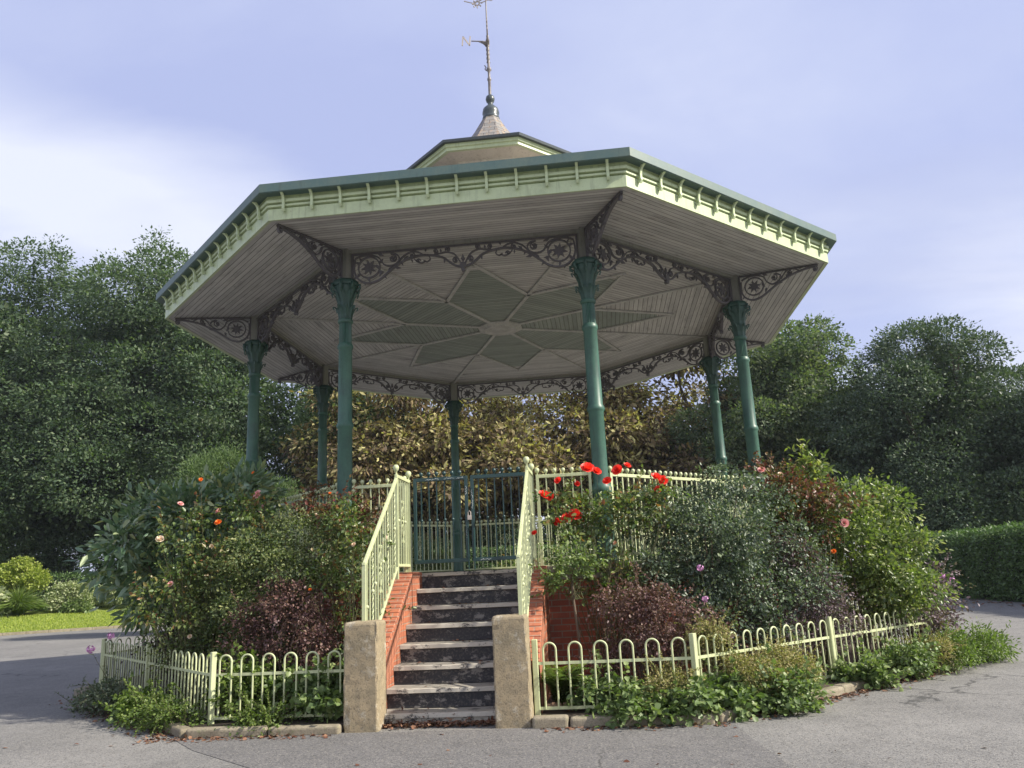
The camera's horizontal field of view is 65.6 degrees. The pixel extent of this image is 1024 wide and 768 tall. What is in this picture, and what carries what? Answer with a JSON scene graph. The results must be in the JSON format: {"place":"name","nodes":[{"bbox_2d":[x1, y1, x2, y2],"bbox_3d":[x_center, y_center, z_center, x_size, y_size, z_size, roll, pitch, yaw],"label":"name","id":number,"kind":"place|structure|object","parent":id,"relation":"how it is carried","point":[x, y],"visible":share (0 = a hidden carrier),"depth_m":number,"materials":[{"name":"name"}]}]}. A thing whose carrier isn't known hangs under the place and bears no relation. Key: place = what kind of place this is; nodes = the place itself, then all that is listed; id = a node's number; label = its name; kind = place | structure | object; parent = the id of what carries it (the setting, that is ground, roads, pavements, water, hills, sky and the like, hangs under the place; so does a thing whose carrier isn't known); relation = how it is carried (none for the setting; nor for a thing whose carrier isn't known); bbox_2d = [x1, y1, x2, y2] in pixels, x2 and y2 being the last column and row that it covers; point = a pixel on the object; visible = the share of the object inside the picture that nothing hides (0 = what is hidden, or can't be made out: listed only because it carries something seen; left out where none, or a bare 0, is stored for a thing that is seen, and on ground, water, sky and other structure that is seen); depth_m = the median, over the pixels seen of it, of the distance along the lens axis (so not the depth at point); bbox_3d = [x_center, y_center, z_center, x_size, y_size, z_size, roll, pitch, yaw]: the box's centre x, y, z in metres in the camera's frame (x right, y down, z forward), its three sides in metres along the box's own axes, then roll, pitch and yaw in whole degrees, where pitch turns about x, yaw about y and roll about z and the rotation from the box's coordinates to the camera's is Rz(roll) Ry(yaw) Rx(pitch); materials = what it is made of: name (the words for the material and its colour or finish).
{"place":"outdoors","nodes":[
{"label":"outdoors","id":0,"kind":"place"},
{"bbox_2d":[0,585,48,614],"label":"ornamental grass","id":1,"kind":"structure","parent":0,"point":[24,602],"depth_m":41.90,"materials":[{"name":"green plant"}]},
{"bbox_2d":[0,604,203,632],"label":"lawn","id":2,"kind":"structure","parent":0,"point":[29,613],"depth_m":41.44,"materials":[{"name":"green plant"}]},
{"bbox_2d":[0,585,16,616],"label":"broadleaf plant","id":3,"kind":"object","parent":2,"relation":"on","point":[4,597],"visible":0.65,"depth_m":41.45,"materials":[{"name":"green plant"}]},
{"bbox_2d":[0,556,53,595],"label":"golden shrub","id":4,"kind":"object","parent":2,"relation":"on","point":[29,578],"visible":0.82,"depth_m":43.90,"materials":[{"name":"yellow plant"}]},
{"bbox_2d":[0,517,97,577],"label":"bush","id":5,"kind":"object","parent":2,"relation":"on","point":[47,556],"visible":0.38,"depth_m":51.68,"materials":[{"name":"green plant"}]},
{"bbox_2d":[39,580,95,611],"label":"variegated shrub","id":6,"kind":"object","parent":2,"relation":"on","point":[70,589],"visible":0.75,"depth_m":43.63,"materials":[{"name":"green plant"}]},
{"bbox_2d":[0,233,149,554],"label":"tree","id":7,"kind":"object","parent":2,"relation":"on","point":[11,312],"visible":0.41,"depth_m":55.34,"materials":[{"name":"green plant"}]},
{"bbox_2d":[58,596,94,612],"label":"shrub","id":8,"kind":"object","parent":2,"relation":"on","point":[68,606],"visible":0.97,"depth_m":43.13,"materials":[{"name":"green plant"}]},
{"bbox_2d":[1,570,154,610],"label":"hedge","id":9,"kind":"object","parent":2,"relation":"on","point":[57,578],"visible":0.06,"depth_m":46.06,"materials":[{"name":"green plant"}]},
{"bbox_2d":[76,522,137,576],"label":"bush","id":10,"kind":"object","parent":2,"relation":"on","point":[96,568],"visible":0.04,"depth_m":52.35,"materials":[{"name":"green plant"}]},
{"bbox_2d":[90,582,135,608],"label":"shrub","id":11,"kind":"object","parent":2,"relation":"on","point":[104,604],"visible":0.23,"depth_m":45.29,"materials":[{"name":"green plant"}]},
{"bbox_2d":[0,225,328,563],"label":"tree","id":12,"kind":"object","parent":2,"relation":"on","point":[145,383],"visible":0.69,"depth_m":52.33,"materials":[{"name":"green plant"}]},
{"bbox_2d":[228,383,446,538],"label":"tree","id":13,"kind":"object","parent":2,"relation":"on","point":[301,416],"visible":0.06,"depth_m":51.41,"materials":[{"name":"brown plant"}]},
{"bbox_2d":[87,630,892,731],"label":"bed soil","id":14,"kind":"structure","parent":0,"point":[569,713],"depth_m":8.83,"materials":[{"name":"brown soil"}]},
{"bbox_2d":[55,667,138,717],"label":"greygreen plant","id":15,"kind":"object","parent":14,"relation":"on","point":[96,693],"visible":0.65,"depth_m":10.20,"materials":[{"name":"green plant"}]},
{"bbox_2d":[86,632,130,694],"bbox_3d":[-5.225,3.706,10.325,0.222,0.933,0.595,-11,-16,29],"label":"phlox","id":16,"kind":"object","parent":14,"relation":"on","point":[93,648],"visible":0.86,"depth_m":10.32,"materials":[{"name":"green plant"}]},
{"bbox_2d":[92,671,192,730],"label":"leafy plant","id":17,"kind":"object","parent":14,"relation":"on","point":[124,703],"visible":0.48,"depth_m":9.41,"materials":[{"name":"green plant"}]},
{"bbox_2d":[120,613,228,690],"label":"barberry shrub","id":18,"kind":"object","parent":14,"relation":"on","point":[153,646],"visible":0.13,"depth_m":11.45,"materials":[{"name":"green plant"}]},
{"bbox_2d":[116,678,237,737],"bbox_3d":[-3.745,3.686,8.940,0.992,0.740,1.357,8,-18,-39],"label":"weed patch","id":19,"kind":"object","parent":14,"relation":"on","point":[166,714],"visible":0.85,"depth_m":8.76,"materials":[{"name":"green plant"}]},
{"bbox_2d":[59,457,301,693],"bbox_3d":[-4.878,2.734,11.571,3.165,3.398,2.540,-4,-14,6],"label":"laurel shrub","id":20,"kind":"object","parent":14,"relation":"on","point":[138,548],"visible":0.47,"depth_m":11.31,"materials":[{"name":"green plant"}]},
{"bbox_2d":[115,471,287,704],"bbox_3d":[-4.001,2.624,10.372,2.072,2.950,1.277,3,-15,-23],"label":"rose bush","id":21,"kind":"object","parent":14,"relation":"on","point":[245,516],"visible":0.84,"depth_m":10.32,"materials":[{"name":"green plant"}]},
{"bbox_2d":[134,561,302,709],"bbox_3d":[-3.678,3.154,10.184,2.457,1.813,1.406,-11,-16,30],"label":"shrub","id":22,"kind":"object","parent":14,"relation":"on","point":[193,630],"visible":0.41,"depth_m":10.12,"materials":[{"name":"green plant"}]},
{"bbox_2d":[99,634,343,723],"bbox_3d":[-4.171,4.879,14.732,4.815,0.820,12.803,-3,-14,-1],"label":"hoop fence","id":23,"kind":"object","parent":14,"relation":"on","point":[105,660],"visible":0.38,"depth_m":9.28,"materials":[{"name":"metal"}]},
{"bbox_2d":[194,639,297,720],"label":"geranium plant","id":24,"kind":"object","parent":14,"relation":"on","point":[246,683],"visible":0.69,"depth_m":8.89,"materials":[{"name":"green plant"}]},
{"bbox_2d":[213,684,307,738],"bbox_3d":[-2.651,3.610,8.437,1.065,0.811,0.650,-4,-14,6],"label":"weed patch","id":25,"kind":"object","parent":14,"relation":"on","point":[266,717],"visible":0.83,"depth_m":8.44,"materials":[{"name":"green plant"}]},
{"bbox_2d":[174,495,373,703],"bbox_3d":[-3.007,2.714,10.162,2.548,2.590,1.774,-4,-14,6],"label":"cotoneaster shrub","id":26,"kind":"object","parent":14,"relation":"on","point":[271,555],"visible":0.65,"depth_m":10.10,"materials":[{"name":"green plant"}]},
{"bbox_2d":[214,567,343,711],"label":"barberry shrub","id":27,"kind":"object","parent":14,"relation":"on","point":[275,612],"visible":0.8,"depth_m":9.52,"materials":[{"name":"purple plant"}]},
{"bbox_2d":[269,644,343,723],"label":"geranium plant","id":28,"kind":"object","parent":14,"relation":"on","point":[314,701],"visible":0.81,"depth_m":8.58,"materials":[{"name":"green plant"}]},
{"bbox_2d":[284,473,388,660],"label":"rose bush","id":29,"kind":"object","parent":14,"relation":"on","point":[326,505],"visible":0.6,"depth_m":10.45,"materials":[{"name":"green plant"}]},
{"bbox_2d":[297,492,415,675],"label":"rose bush","id":30,"kind":"object","parent":14,"relation":"on","point":[345,527],"visible":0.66,"depth_m":9.69,"materials":[{"name":"green plant"}]},
{"bbox_2d":[391,531,465,573],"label":"back shrub","id":31,"kind":"object","parent":14,"relation":"on","point":[434,558],"visible":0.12,"depth_m":20.24,"materials":[{"name":"green plant"}]},
{"bbox_2d":[156,0,836,691],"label":"bandstand","id":32,"kind":"structure","parent":14,"relation":"on","point":[492,256],"depth_m":13.04,"materials":[{"name":"wood"}]},
{"bbox_2d":[261,513,317,576],"bbox_3d":[-4.371,3.190,15.449,0.064,1.326,3.353,-4,-14,6],"label":"railing panel","id":33,"kind":"object","parent":32,"relation":"on","point":[295,542],"visible":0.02,"depth_m":15.90,"materials":[{"name":"beige metal"}]},
{"bbox_2d":[251,483,336,575],"bbox_3d":[-3.463,2.389,12.339,0.064,1.326,3.356,8,-17,-38],"label":"railing panel","id":34,"kind":"object","parent":32,"relation":"on","point":[333,491],"visible":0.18,"depth_m":12.07,"materials":[{"name":"metal"}]},
{"bbox_2d":[352,476,406,575],"bbox_3d":[-1.823,1.966,10.921,0.784,1.366,0.061,-4,-14,6],"label":"railing panel","id":35,"kind":"object","parent":32,"relation":"on","point":[370,486],"visible":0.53,"depth_m":11.01,"materials":[{"name":"beige metal"}]},
{"bbox_2d":[327,521,453,574],"bbox_3d":[-2.746,3.807,18.297,3.356,1.326,0.064,8,-17,-38],"label":"railing panel","id":36,"kind":"object","parent":32,"relation":"on","point":[439,526],"visible":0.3,"depth_m":18.92,"materials":[{"name":"metal"}]},
{"bbox_2d":[462,515,590,570],"bbox_3d":[0.461,3.880,19.215,3.356,1.326,0.061,-4,-14,6],"label":"railing panel","id":37,"kind":"object","parent":32,"relation":"on","point":[490,524],"visible":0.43,"depth_m":19.29,"materials":[{"name":"metal"}]},
{"bbox_2d":[535,467,596,565],"bbox_3d":[0.722,1.782,10.658,0.774,1.366,0.061,-4,-14,6],"label":"railing panel","id":38,"kind":"object","parent":32,"relation":"on","point":[563,475],"visible":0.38,"depth_m":10.72,"materials":[{"name":"beige metal"}]},
{"bbox_2d":[616,501,716,562],"bbox_3d":[3.372,3.364,17.666,0.064,1.326,3.356,8,-17,-38],"label":"railing panel","id":39,"kind":"object","parent":32,"relation":"on","point":[650,537],"visible":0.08,"depth_m":18.14,"materials":[{"name":"metal"}]},
{"bbox_2d":[608,466,763,558],"bbox_3d":[2.655,1.946,11.708,3.356,1.326,0.064,8,-17,-38],"label":"railing panel","id":40,"kind":"object","parent":32,"relation":"on","point":[633,476],"visible":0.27,"depth_m":11.27,"materials":[{"name":"metal"}]},
{"bbox_2d":[728,487,755,552],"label":"railing panel","id":41,"kind":"object","parent":32,"relation":"on","point":[738,511],"visible":0.07,"depth_m":15.12,"materials":[{"name":"beige metal"}]},
{"bbox_2d":[491,552,547,568],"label":"back shrub","id":42,"kind":"object","parent":14,"relation":"on","point":[508,562],"visible":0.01,"depth_m":20.35,"materials":[{"name":"green plant"}]},
{"bbox_2d":[532,663,593,705],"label":"fern","id":43,"kind":"object","parent":14,"relation":"on","point":[551,676],"visible":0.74,"depth_m":8.48,"materials":[{"name":"green plant"}]},
{"bbox_2d":[528,520,617,686],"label":"standard rose","id":44,"kind":"object","parent":14,"relation":"on","point":[560,569],"visible":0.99,"depth_m":9.40,"materials":[{"name":"green plant"}]},
{"bbox_2d":[567,537,635,565],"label":"back shrub","id":45,"kind":"object","parent":14,"relation":"on","point":[589,543],"visible":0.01,"depth_m":20.34,"materials":[{"name":"green plant"}]},
{"bbox_2d":[529,462,690,686],"bbox_3d":[1.250,2.333,9.839,2.058,2.777,1.057,-4,-14,6],"label":"rose bush","id":46,"kind":"object","parent":14,"relation":"on","point":[574,514],"visible":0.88,"depth_m":9.91,"materials":[{"name":"green plant"}]},
{"bbox_2d":[564,649,692,728],"bbox_3d":[1.129,3.206,8.195,1.083,0.925,1.576,9,-18,-41],"label":"lady mantle","id":47,"kind":"object","parent":14,"relation":"on","point":[628,690],"visible":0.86,"depth_m":8.01,"materials":[{"name":"green plant"}]},
{"bbox_2d":[570,559,747,691],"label":"barberry shrub","id":48,"kind":"object","parent":14,"relation":"on","point":[660,615],"visible":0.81,"depth_m":9.02,"materials":[{"name":"purple plant"}]},
{"bbox_2d":[633,646,706,713],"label":"frothy plant","id":49,"kind":"object","parent":14,"relation":"on","point":[668,679],"visible":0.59,"depth_m":8.15,"materials":[{"name":"green plant"}]},
{"bbox_2d":[662,526,710,559],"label":"back shrub","id":50,"kind":"object","parent":14,"relation":"on","point":[680,539],"visible":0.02,"depth_m":19.22,"materials":[{"name":"green plant"}]},
{"bbox_2d":[674,602,741,677],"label":"frothy plant","id":51,"kind":"object","parent":14,"relation":"on","point":[708,632],"visible":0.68,"depth_m":8.59,"materials":[{"name":"green plant"}]},
{"bbox_2d":[697,564,719,670],"bbox_3d":[2.277,2.843,9.303,0.178,1.435,0.199,-14,-18,40],"label":"phlox","id":52,"kind":"object","parent":14,"relation":"on","point":[700,569],"visible":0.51,"depth_m":9.40,"materials":[{"name":"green plant"}]},
{"bbox_2d":[641,656,776,726],"bbox_3d":[2.037,3.210,8.112,1.443,0.840,1.134,-4,-14,6],"label":"lady mantle","id":53,"kind":"object","parent":14,"relation":"on","point":[715,693],"visible":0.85,"depth_m":7.94,"materials":[{"name":"green plant"}]},
{"bbox_2d":[605,460,851,675],"bbox_3d":[2.800,2.373,10.263,3.037,2.780,2.326,-4,-14,6],"label":"cotoneaster shrub","id":54,"kind":"object","parent":14,"relation":"on","point":[721,585],"visible":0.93,"depth_m":9.95,"materials":[{"name":"green plant"}]},
{"bbox_2d":[531,599,933,714],"bbox_3d":[4.152,4.269,13.845,4.901,0.820,12.820,-6,-14,13],"label":"hoop fence","id":55,"kind":"object","parent":14,"relation":"on","point":[696,657],"visible":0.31,"depth_m":8.42,"materials":[{"name":"metal"}]},
{"bbox_2d":[744,451,791,637],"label":"virginia creeper","id":56,"kind":"object","parent":14,"relation":"on","point":[761,460],"visible":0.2,"depth_m":12.64,"materials":[{"name":"plant"}]},
{"bbox_2d":[718,623,825,698],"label":"frothy plant","id":57,"kind":"object","parent":14,"relation":"on","point":[786,660],"visible":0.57,"depth_m":8.45,"materials":[{"name":"green plant"}]},
{"bbox_2d":[732,643,835,715],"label":"leafy plant","id":58,"kind":"object","parent":14,"relation":"on","point":[788,700],"visible":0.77,"depth_m":8.14,"materials":[{"name":"green plant"}]},
{"bbox_2d":[739,527,879,662],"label":"barberry shrub","id":59,"kind":"object","parent":14,"relation":"on","point":[832,607],"visible":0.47,"depth_m":10.15,"materials":[{"name":"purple plant"}]},
{"bbox_2d":[742,458,876,670],"bbox_3d":[4.104,2.408,10.875,1.720,2.859,1.192,-4,-14,6],"label":"rose bush","id":60,"kind":"object","parent":14,"relation":"on","point":[793,480],"visible":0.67,"depth_m":10.90,"materials":[{"name":"green plant"}]},
{"bbox_2d":[783,438,837,658],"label":"laurel sprig","id":61,"kind":"object","parent":14,"relation":"on","point":[815,470],"visible":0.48,"depth_m":11.47,"materials":[{"name":"green plant"}]},
{"bbox_2d":[773,523,856,633],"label":"back shrub","id":62,"kind":"object","parent":14,"relation":"on","point":[833,586],"visible":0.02,"depth_m":14.92,"materials":[{"name":"green plant"}]},
{"bbox_2d":[744,467,964,661],"bbox_3d":[4.840,2.607,11.488,2.817,2.721,2.021,-4,-14,6],"label":"domed shrub","id":63,"kind":"object","parent":14,"relation":"on","point":[891,553],"visible":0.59,"depth_m":11.14,"materials":[{"name":"green plant"}]},
{"bbox_2d":[820,637,914,691],"bbox_3d":[4.249,3.448,9.614,1.129,0.740,0.885,-4,-14,6],"label":"lady mantle","id":64,"kind":"object","parent":14,"relation":"on","point":[868,668],"visible":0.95,"depth_m":9.44,"materials":[{"name":"green plant"}]},
{"bbox_2d":[871,626,950,680],"bbox_3d":[5.012,3.515,10.071,0.971,0.855,1.003,-4,-14,6],"label":"lady mantle","id":65,"kind":"object","parent":14,"relation":"on","point":[912,657],"visible":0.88,"depth_m":9.99,"materials":[{"name":"green plant"}]},
{"bbox_2d":[842,539,979,641],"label":"mixed shrub","id":66,"kind":"object","parent":14,"relation":"on","point":[937,616],"visible":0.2,"depth_m":11.57,"materials":[{"name":"green plant"}]},
{"bbox_2d":[900,614,966,674],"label":"frothy plant","id":67,"kind":"object","parent":14,"relation":"on","point":[946,646],"visible":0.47,"depth_m":10.39,"materials":[{"name":"green plant"}]},
{"bbox_2d":[882,615,1023,677],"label":"trailing plant","id":68,"kind":"object","parent":14,"relation":"on","point":[978,649],"visible":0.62,"depth_m":10.88,"materials":[{"name":"green plant"}]},
{"bbox_2d":[0,595,1023,767],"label":"road","id":69,"kind":"structure","parent":0,"point":[960,719],"depth_m":8.15,"materials":[{"name":"grey asphalt"}]},
{"bbox_2d":[0,623,162,635],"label":"kerb","id":70,"kind":"structure","parent":69,"relation":"on","point":[58,630],"depth_m":36.88,"materials":[{"name":"stone"}]},
{"bbox_2d":[343,620,386,732],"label":"stone pillar","id":71,"kind":"structure","parent":69,"relation":"on","point":[365,695],"depth_m":8.35,"materials":[{"name":"beige stone"}]},
{"bbox_2d":[376,566,552,725],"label":"stone steps","id":72,"kind":"structure","parent":69,"relation":"on","point":[410,645],"depth_m":9.50,"materials":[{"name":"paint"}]},
{"bbox_2d":[362,465,411,620],"bbox_3d":[-1.510,2.194,9.785,0.084,2.517,2.156,-4,-14,6],"label":"stair balustrade","id":73,"kind":"object","parent":72,"relation":"on","point":[401,528],"visible":0.98,"depth_m":9.80,"materials":[{"name":"beige metal"}]},
{"bbox_2d":[413,467,524,569],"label":"double gate","id":74,"kind":"structure","parent":73,"relation":"attached to","point":[471,517],"depth_m":10.84,"materials":[{"name":"green metal"}]},
{"bbox_2d":[516,456,537,614],"bbox_3d":[0.192,2.062,9.571,0.084,2.517,2.236,-4,-14,6],"label":"stair balustrade","id":75,"kind":"object","parent":72,"relation":"on","point":[526,555],"visible":0.97,"depth_m":9.49,"materials":[{"name":"beige metal"}]},
{"bbox_2d":[172,723,791,767],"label":"road patch","id":76,"kind":"object","parent":69,"relation":"on","point":[678,746],"visible":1,"depth_m":7.09,"materials":[{"name":"grey asphalt"}]},
{"bbox_2d":[492,614,534,728],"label":"stone pillar","id":77,"kind":"structure","parent":69,"relation":"on","point":[514,694],"depth_m":8.18,"materials":[{"name":"beige stone"}]},
{"bbox_2d":[4,584,1023,765],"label":"leaf litter","id":78,"kind":"object","parent":69,"relation":"on","point":[439,723],"visible":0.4,"depth_m":8.31,"materials":[{"name":"brown plant"}]},
{"bbox_2d":[74,634,964,738],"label":"kerb","id":79,"kind":"structure","parent":69,"relation":"on","point":[538,722],"depth_m":8.19,"materials":[{"name":"stone"}]},
{"bbox_2d":[0,0,1023,576],"label":"sky","id":80,"kind":"structure","parent":0,"point":[894,129],"materials":[{"name":"blue"}]},
{"label":"ground","id":81,"kind":"structure","parent":0,"visible":0},
{"bbox_2d":[149,439,314,618],"bbox_3d":[-11.211,5.889,31.393,7.397,7.546,5.252,-4,-14,6],"label":"yew tree","id":82,"kind":"object","parent":81,"relation":"on","point":[216,465],"visible":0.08,"depth_m":31.27,"materials":[{"name":"green plant"}]},
{"bbox_2d":[291,519,420,577],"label":"bush","id":83,"kind":"object","parent":81,"relation":"on","point":[384,547],"visible":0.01,"depth_m":42.06,"materials":[{"name":"green plant"}]},
{"bbox_2d":[272,386,548,547],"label":"chestnut tree","id":84,"kind":"object","parent":81,"relation":"on","point":[419,455],"visible":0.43,"depth_m":45.34,"materials":[{"name":"brown plant"}]},
{"bbox_2d":[391,517,547,564],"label":"bush","id":85,"kind":"object","parent":81,"relation":"on","point":[483,537],"visible":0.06,"depth_m":42.99,"materials":[{"name":"green plant"}]},
{"bbox_2d":[425,381,688,546],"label":"chestnut tree","id":86,"kind":"object","parent":81,"relation":"on","point":[519,444],"visible":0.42,"depth_m":44.87,"materials":[{"name":"brown plant"}]},
{"bbox_2d":[357,537,777,589],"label":"hedge","id":87,"kind":"object","parent":81,"relation":"on","point":[482,564],"visible":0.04,"depth_m":41.10,"materials":[{"name":"green plant"}]},
{"bbox_2d":[536,517,647,544],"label":"bush","id":88,"kind":"object","parent":81,"relation":"on","point":[545,534],"visible":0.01,"depth_m":42.87,"materials":[{"name":"green plant"}]},
{"bbox_2d":[562,354,787,538],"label":"chestnut tree","id":89,"kind":"object","parent":81,"relation":"on","point":[632,400],"visible":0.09,"depth_m":45.71,"materials":[{"name":"brown plant"}]},
{"bbox_2d":[661,311,889,529],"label":"lime tree","id":90,"kind":"object","parent":81,"relation":"on","point":[791,387],"visible":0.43,"depth_m":42.18,"materials":[{"name":"green plant"}]},
{"bbox_2d":[809,313,1023,558],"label":"oak tree","id":91,"kind":"object","parent":81,"relation":"on","point":[929,443],"visible":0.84,"depth_m":36.76,"materials":[{"name":"green plant"}]},
{"bbox_2d":[906,520,1023,602],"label":"hedge","id":92,"kind":"object","parent":81,"relation":"on","point":[988,559],"visible":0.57,"depth_m":26.87,"materials":[{"name":"green plant"}]},
{"bbox_2d":[985,390,1023,521],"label":"tree","id":93,"kind":"object","parent":81,"relation":"on","point":[1016,421],"visible":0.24,"depth_m":35.64,"materials":[{"name":"green plant"}]}
]}

